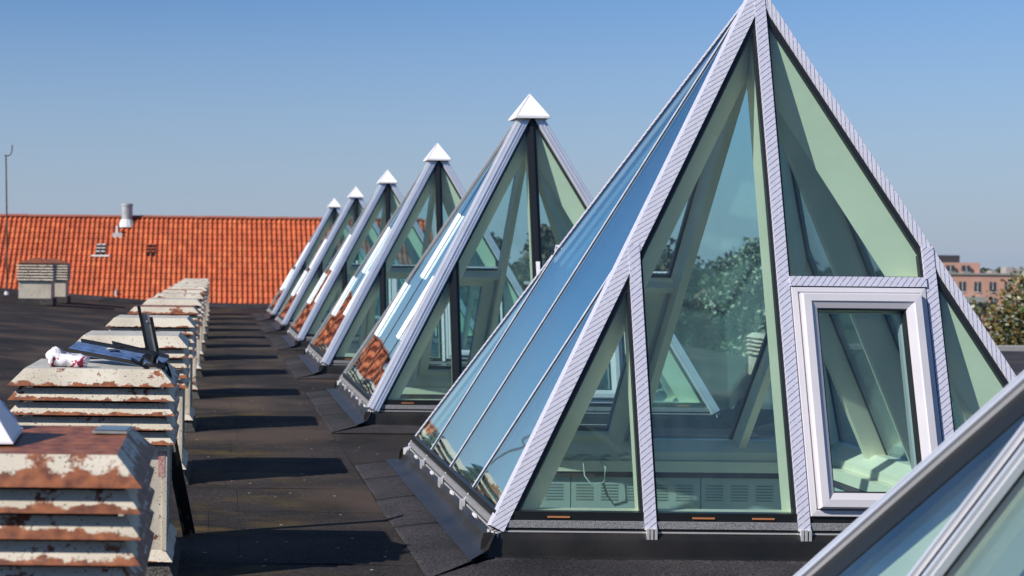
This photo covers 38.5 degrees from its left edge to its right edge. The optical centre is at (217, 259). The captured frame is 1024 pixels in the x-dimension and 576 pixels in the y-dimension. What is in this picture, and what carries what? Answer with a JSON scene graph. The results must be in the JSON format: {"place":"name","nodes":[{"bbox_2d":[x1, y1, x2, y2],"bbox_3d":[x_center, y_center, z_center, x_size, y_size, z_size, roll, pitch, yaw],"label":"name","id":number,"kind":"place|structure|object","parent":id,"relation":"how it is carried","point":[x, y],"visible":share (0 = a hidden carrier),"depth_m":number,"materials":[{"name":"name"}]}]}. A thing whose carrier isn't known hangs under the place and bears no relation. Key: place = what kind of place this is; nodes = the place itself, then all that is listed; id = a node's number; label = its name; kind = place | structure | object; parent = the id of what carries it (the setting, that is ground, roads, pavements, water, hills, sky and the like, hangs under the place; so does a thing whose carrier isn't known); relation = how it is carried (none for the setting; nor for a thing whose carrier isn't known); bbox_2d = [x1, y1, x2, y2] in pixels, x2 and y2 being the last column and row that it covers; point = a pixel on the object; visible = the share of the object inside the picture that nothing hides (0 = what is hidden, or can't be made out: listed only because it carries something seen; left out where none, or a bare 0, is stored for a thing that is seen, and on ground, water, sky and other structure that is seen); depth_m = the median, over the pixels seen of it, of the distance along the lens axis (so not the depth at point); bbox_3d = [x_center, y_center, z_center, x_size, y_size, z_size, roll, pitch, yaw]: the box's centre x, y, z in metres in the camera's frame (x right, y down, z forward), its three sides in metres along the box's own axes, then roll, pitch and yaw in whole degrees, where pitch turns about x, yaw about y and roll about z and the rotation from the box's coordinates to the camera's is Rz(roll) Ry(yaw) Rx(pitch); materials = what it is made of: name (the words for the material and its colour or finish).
{"place":"outdoors","nodes":[
{"label":"outdoors","id":0,"kind":"place"},
{"bbox_2d":[0,400,16,420],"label":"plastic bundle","id":1,"kind":"object","parent":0,"point":[10,412],"visible":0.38,"depth_m":4.97,"materials":[{"name":"blue plastic"}]},
{"bbox_2d":[0,204,433,303],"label":"tiled house","id":2,"kind":"structure","parent":0,"point":[126,253],"depth_m":55.72,"materials":[{"name":"tile"}]},
{"bbox_2d":[462,231,510,305],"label":"broadleaf tree","id":3,"kind":"object","parent":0,"point":[498,241],"visible":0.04,"depth_m":62.23,"materials":[{"name":"green plant"}]},
{"bbox_2d":[0,0,1023,271],"label":"sky","id":4,"kind":"structure","parent":0,"point":[258,108],"materials":[{"name":"blue"}]},
{"bbox_2d":[460,284,896,348],"bbox_3d":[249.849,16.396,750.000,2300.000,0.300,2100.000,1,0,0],"label":"ground","id":5,"kind":"structure","parent":0,"point":[849,330],"depth_m":309.13,"materials":[{"name":"green plant"}]},
{"bbox_2d":[0,288,954,403],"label":"building block","id":6,"kind":"structure","parent":5,"relation":"on","point":[869,383],"depth_m":51.66,"materials":[{"name":"red brick"}]},
{"bbox_2d":[0,293,962,575],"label":"flat roof","id":7,"kind":"structure","parent":6,"relation":"on","point":[276,487],"depth_m":13.22,"materials":[{"name":"asphalt"}]},
{"bbox_2d":[4,145,12,294],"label":"mast","id":8,"kind":"object","parent":7,"relation":"on","point":[6,292],"visible":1,"depth_m":49.98,"materials":[{"name":"grey metal"}]},
{"bbox_2d":[16,257,57,304],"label":"louvred vent","id":9,"kind":"object","parent":7,"relation":"on","point":[37,278],"visible":1,"depth_m":43.50,"materials":[{"name":"beige metal"}]},
{"bbox_2d":[46,258,70,302],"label":"louvred vent","id":10,"kind":"object","parent":7,"relation":"on","point":[62,284],"visible":0.45,"depth_m":46.10,"materials":[{"name":"beige metal"}]},
{"bbox_2d":[0,425,154,575],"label":"louvred vent","id":11,"kind":"object","parent":7,"relation":"on","point":[68,494],"visible":0.88,"depth_m":4.29,"materials":[{"name":"metal"}]},
{"bbox_2d":[0,402,22,443],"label":"loose pyramid cap","id":12,"kind":"object","parent":11,"relation":"on","point":[11,429],"visible":1,"depth_m":4.64,"materials":[{"name":"white metal"}]},
{"bbox_2d":[92,425,133,433],"bbox_3d":[-0.361,0.588,4.900,0.120,0.011,0.150,1,0,6],"label":"phone","id":13,"kind":"object","parent":11,"relation":"on","point":[113,429],"visible":1,"depth_m":4.85,"materials":[{"name":"grey metal"}]},
{"bbox_2d":[7,359,180,575],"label":"louvred vent","id":14,"kind":"object","parent":7,"relation":"on","point":[97,392],"visible":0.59,"depth_m":7.66,"materials":[{"name":"beige metal"}]},
{"bbox_2d":[47,347,89,367],"bbox_3d":[-0.834,0.547,7.837,0.254,0.124,0.128,1,0,21],"label":"wrapped bundle","id":15,"kind":"object","parent":14,"relation":"on","point":[57,356],"visible":0.98,"depth_m":7.82,"materials":[{"name":"white plastic"}]},
{"bbox_2d":[63,338,168,367],"bbox_3d":[-0.582,0.532,8.056,0.660,0.029,0.130,8,28,33],"label":"metal channel","id":16,"kind":"object","parent":14,"relation":"on","point":[94,349],"visible":0.85,"depth_m":8.07,"materials":[{"name":"blue metal"}]},
{"bbox_2d":[111,341,163,361],"bbox_3d":[-0.498,0.530,8.082,0.460,0.030,0.100,10,28,42],"label":"metal channel","id":17,"kind":"object","parent":16,"relation":"on","point":[120,344],"visible":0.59,"depth_m":8.13,"materials":[{"name":"black"}]},
{"bbox_2d":[131,356,148,368],"bbox_3d":[-0.427,0.573,7.721,0.112,0.092,0.035,29,15,-9],"label":"clamp bracket","id":18,"kind":"object","parent":14,"relation":"attached to","point":[141,364],"visible":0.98,"depth_m":7.71,"materials":[{"name":"black metal"}]},
{"bbox_2d":[142,352,165,369],"bbox_3d":[-0.351,0.565,7.781,0.140,0.115,0.044,32,35,26],"label":"clamp bracket","id":19,"kind":"object","parent":14,"relation":"attached to","point":[153,358],"visible":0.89,"depth_m":7.76,"materials":[{"name":"black metal"}]},
{"bbox_2d":[158,451,164,476],"bbox_3d":[-0.303,1.107,7.658,0.035,0.140,0.004,1,0,0],"label":"sticker","id":20,"kind":"object","parent":14,"relation":"attached to","point":[161,463],"visible":1,"depth_m":7.66,"materials":[{"name":"pink paper"}]},
{"bbox_2d":[162,361,171,377],"bbox_3d":[-0.286,0.615,7.861,0.040,0.104,0.126,-17,31,-5],"label":"clamp bracket","id":21,"kind":"object","parent":14,"relation":"attached to","point":[167,370],"visible":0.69,"depth_m":7.83,"materials":[{"name":"black metal"}]},
{"bbox_2d":[78,330,190,484],"bbox_3d":[-0.687,1.169,11.440,0.940,1.150,0.940,1,0,0],"label":"louvred vent","id":22,"kind":"object","parent":7,"relation":"on","point":[174,345],"visible":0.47,"depth_m":11.05,"materials":[{"name":"beige metal"}]},
{"bbox_2d":[105,315,197,431],"bbox_3d":[-0.687,1.169,14.810,0.940,1.150,0.940,1,0,1],"label":"louvred vent","id":23,"kind":"object","parent":7,"relation":"on","point":[185,325],"visible":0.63,"depth_m":14.40,"materials":[{"name":"beige metal"}]},
{"bbox_2d":[128,305,200,398],"bbox_3d":[-0.687,1.169,18.180,0.940,1.151,0.940,1,0,0],"label":"louvred vent","id":24,"kind":"object","parent":7,"relation":"on","point":[192,312],"visible":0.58,"depth_m":17.78,"materials":[{"name":"beige metal"}]},
{"bbox_2d":[137,305,194,534],"bbox_3d":[-0.320,1.015,8.861,0.484,1.475,0.082,1,0,-44],"label":"leaning rail","id":25,"kind":"object","parent":7,"relation":"on","point":[178,478],"visible":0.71,"depth_m":8.91,"materials":[{"name":"black metal"}]},
{"bbox_2d":[142,298,202,376],"bbox_3d":[-0.687,1.169,21.550,0.940,1.150,0.940,1,0,0],"label":"louvred vent","id":26,"kind":"object","parent":7,"relation":"on","point":[196,303],"visible":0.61,"depth_m":21.15,"materials":[{"name":"white metal"}]},
{"bbox_2d":[153,293,204,360],"bbox_3d":[-0.687,1.169,24.920,0.940,1.151,0.940,1,0,0],"label":"louvred vent","id":27,"kind":"object","parent":7,"relation":"on","point":[200,297],"visible":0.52,"depth_m":24.51,"materials":[{"name":"beige metal"}]},
{"bbox_2d":[162,289,206,348],"bbox_3d":[-0.687,1.169,28.290,0.940,1.151,0.940,1,0,-1],"label":"louvred vent","id":28,"kind":"object","parent":7,"relation":"on","point":[202,292],"visible":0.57,"depth_m":27.89,"materials":[{"name":"white metal"}]},
{"bbox_2d":[168,286,207,338],"bbox_3d":[-0.687,1.169,31.660,0.940,1.150,0.940,1,0,0],"label":"louvred vent","id":29,"kind":"object","parent":7,"relation":"on","point":[203,288],"visible":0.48,"depth_m":31.27,"materials":[{"name":"beige metal"}]},
{"bbox_2d":[173,283,208,330],"bbox_3d":[-0.687,1.169,35.030,0.940,1.150,0.940,1,0,0],"label":"louvred vent","id":30,"kind":"object","parent":7,"relation":"on","point":[205,286],"visible":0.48,"depth_m":34.63,"materials":[{"name":"white metal"}]},
{"bbox_2d":[178,281,208,324],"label":"louvred vent","id":31,"kind":"object","parent":7,"relation":"on","point":[193,282],"visible":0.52,"depth_m":38.01,"materials":[{"name":"beige metal"}]},
{"bbox_2d":[181,280,209,319],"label":"louvred vent","id":32,"kind":"object","parent":7,"relation":"on","point":[207,281],"visible":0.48,"depth_m":41.37,"materials":[{"name":"beige metal"}]},
{"bbox_2d":[183,278,210,314],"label":"louvred vent","id":33,"kind":"object","parent":7,"relation":"on","point":[201,279],"visible":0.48,"depth_m":44.74,"materials":[{"name":"beige metal"}]},
{"bbox_2d":[254,198,378,320],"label":"pyramid skylight","id":34,"kind":"object","parent":7,"relation":"on","point":[300,266],"visible":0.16,"depth_m":41.81,"materials":[{"name":"white"}]},
{"bbox_2d":[260,186,405,332],"bbox_3d":[3.352,0.773,36.320,4.381,5.240,4.340,1,0,0],"label":"pyramid skylight","id":35,"kind":"object","parent":7,"relation":"on","point":[316,268],"visible":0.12,"depth_m":35.24,"materials":[{"name":"white metal"}]},
{"bbox_2d":[375,279,386,320],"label":"window","id":36,"kind":"structure","parent":35,"relation":"in","point":[377,317],"depth_m":34.64,"materials":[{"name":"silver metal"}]},
{"bbox_2d":[270,170,473,349],"bbox_3d":[3.352,0.773,29.730,4.381,5.240,4.340,1,0,0],"label":"pyramid skylight","id":37,"kind":"object","parent":7,"relation":"on","point":[331,285],"visible":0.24,"depth_m":28.64,"materials":[{"name":"white"}]},
{"bbox_2d":[335,271,360,326],"bbox_3d":[2.992,0.859,31.031,0.820,1.438,1.252,1,0,0],"label":"window","id":38,"kind":"structure","parent":37,"relation":"in","point":[339,292],"depth_m":30.80,"materials":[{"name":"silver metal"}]},
{"bbox_2d":[391,279,433,335],"bbox_3d":[3.892,0.853,28.250,0.820,1.370,0.479,1,0,0],"label":"window","id":39,"kind":"structure","parent":37,"relation":"in","point":[395,282],"depth_m":28.24,"materials":[{"name":"blue glass"}]},
{"bbox_2d":[283,143,523,378],"bbox_3d":[3.352,0.773,23.140,4.381,5.240,4.340,1,0,0],"label":"pyramid skylight","id":40,"kind":"object","parent":7,"relation":"on","point":[330,352],"visible":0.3,"depth_m":22.08,"materials":[{"name":"white metal"}]},
{"bbox_2d":[364,274,408,340],"bbox_3d":[2.992,0.859,24.441,0.820,1.438,1.252,1,0,0],"label":"window","id":41,"kind":"structure","parent":40,"relation":"in","point":[370,318],"depth_m":24.42,"materials":[{"name":"teal glass"}]},
{"bbox_2d":[445,301,498,358],"bbox_3d":[3.892,0.853,21.660,0.820,1.370,0.479,1,0,0],"label":"window","id":42,"kind":"structure","parent":40,"relation":"in","point":[465,352],"depth_m":21.51,"materials":[{"name":"silver metal"}]},
{"bbox_2d":[306,94,760,436],"bbox_3d":[3.352,0.773,16.550,4.381,5.240,4.340,1,0,0],"label":"pyramid skylight","id":43,"kind":"object","parent":7,"relation":"on","point":[391,380],"visible":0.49,"depth_m":15.49,"materials":[{"name":"clear glass"}]},
{"bbox_2d":[417,280,495,375],"bbox_3d":[2.992,0.859,17.851,0.820,1.438,1.252,1,0,0],"label":"window","id":44,"kind":"structure","parent":43,"relation":"in","point":[487,289],"depth_m":17.82,"materials":[{"name":"glass"}]},
{"bbox_2d":[590,338,622,403],"bbox_3d":[3.892,0.853,15.070,0.820,1.370,0.479,1,0,0],"label":"window","id":45,"kind":"structure","parent":43,"relation":"in","point":[605,396],"depth_m":14.90,"materials":[{"name":"white"}]},
{"bbox_2d":[354,0,1016,575],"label":"pyramid skylight","id":46,"kind":"object","parent":7,"relation":"on","point":[482,474],"visible":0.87,"depth_m":8.89,"materials":[{"name":"clear glass"}]},
{"bbox_2d":[564,453,605,485],"bbox_3d":[2.972,1.714,11.562,0.402,0.250,0.151,1,0,24],"label":"cable","id":47,"kind":"object","parent":46,"relation":"on","point":[573,458],"visible":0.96,"depth_m":11.51,"materials":[{"name":"grey plastic"}]},
{"bbox_2d":[586,452,631,459],"bbox_3d":[3.210,1.608,11.580,0.374,0.058,0.151,1,0,0],"label":"cable","id":48,"kind":"object","parent":46,"relation":"on","point":[623,455],"visible":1,"depth_m":11.56,"materials":[{"name":"grey plastic"}]},
{"bbox_2d":[572,293,668,441],"bbox_3d":[2.992,0.859,11.261,0.820,1.438,1.252,1,0,0],"label":"window","id":49,"kind":"structure","parent":46,"relation":"in","point":[617,428],"depth_m":11.47,"materials":[{"name":"glass"}]},
{"bbox_2d":[790,287,941,516],"bbox_3d":[3.892,0.853,8.480,0.820,1.370,0.479,1,0,0],"label":"window","id":50,"kind":"structure","parent":46,"relation":"in","point":[909,305],"depth_m":8.45,"materials":[{"name":"white plastic"}]},
{"bbox_2d":[745,332,765,373],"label":"louvred vent","id":51,"kind":"object","parent":7,"relation":"on","point":[755,340],"visible":0.17,"depth_m":22.62,"materials":[{"name":"white metal"}]},
{"bbox_2d":[793,370,1023,575],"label":"pyramid skylight","id":52,"kind":"object","parent":7,"relation":"on","point":[952,504],"visible":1,"depth_m":4.08,"materials":[{"name":"clear glass"}]},
{"bbox_2d":[515,224,555,289],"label":"broadleaf tree","id":53,"kind":"object","parent":5,"relation":"on","point":[548,243],"visible":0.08,"depth_m":65.55,"materials":[{"name":"green plant"}]},
{"bbox_2d":[674,308,693,344],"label":"broadleaf tree","id":54,"kind":"object","parent":5,"relation":"on","point":[682,336],"visible":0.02,"depth_m":63.24,"materials":[{"name":"green plant"}]},
{"bbox_2d":[654,238,725,352],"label":"broadleaf tree","id":55,"kind":"object","parent":5,"relation":"on","point":[663,263],"visible":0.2,"depth_m":69.25,"materials":[{"name":"green plant"}]},
{"bbox_2d":[686,247,765,353],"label":"broadleaf tree","id":56,"kind":"object","parent":5,"relation":"on","point":[730,330],"visible":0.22,"depth_m":70.99,"materials":[{"name":"green plant"}]},
{"bbox_2d":[699,236,766,356],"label":"whitebeam tree","id":57,"kind":"object","parent":5,"relation":"on","point":[749,272],"visible":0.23,"depth_m":45.95,"materials":[{"name":"green plant"}]},
{"bbox_2d":[735,261,842,336],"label":"broadleaf tree","id":58,"kind":"object","parent":5,"relation":"on","point":[840,320],"visible":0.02,"depth_m":76.84,"materials":[{"name":"green plant"}]},
{"bbox_2d":[965,267,1023,344],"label":"whitebeam tree","id":59,"kind":"object","parent":5,"relation":"on","point":[1009,319],"visible":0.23,"depth_m":45.53,"materials":[{"name":"green plant"}]},
{"bbox_2d":[460,261,1023,306],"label":"wood","id":60,"kind":"object","parent":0,"point":[692,290],"visible":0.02,"depth_m":308.47,"materials":[{"name":"green plant"}]},
{"bbox_2d":[849,344,1023,379],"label":"annex building","id":61,"kind":"structure","parent":0,"point":[1013,355],"depth_m":28.51,"materials":[{"name":"concrete"}]},
{"bbox_2d":[938,255,1023,338],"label":"apartment block","id":62,"kind":"structure","parent":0,"point":[970,279],"depth_m":270.00,"materials":[{"name":"brick"}]},
{"bbox_2d":[946,265,954,271],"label":"window","id":63,"kind":"structure","parent":62,"relation":"in","point":[950,268],"depth_m":269.91,"materials":[{"name":"grey"}]},
{"bbox_2d":[959,282,965,291],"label":"window","id":64,"kind":"structure","parent":62,"relation":"in","point":[962,285],"depth_m":269.91,"materials":[{"name":"grey"}]},
{"bbox_2d":[962,265,969,271],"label":"window","id":65,"kind":"structure","parent":62,"relation":"in","point":[964,268],"depth_m":269.91,"materials":[{"name":"grey glass"}]},
{"bbox_2d":[974,282,980,291],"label":"window","id":66,"kind":"structure","parent":62,"relation":"in","point":[977,285],"depth_m":269.91,"materials":[{"name":"grey"}]},
{"bbox_2d":[989,282,996,292],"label":"window","id":67,"kind":"structure","parent":62,"relation":"in","point":[992,285],"depth_m":269.91,"materials":[{"name":"grey"}]},
{"bbox_2d":[990,298,997,308],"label":"window","id":68,"kind":"structure","parent":62,"relation":"in","point":[992,300],"depth_m":269.91,"materials":[{"name":"grey"}]}
]}

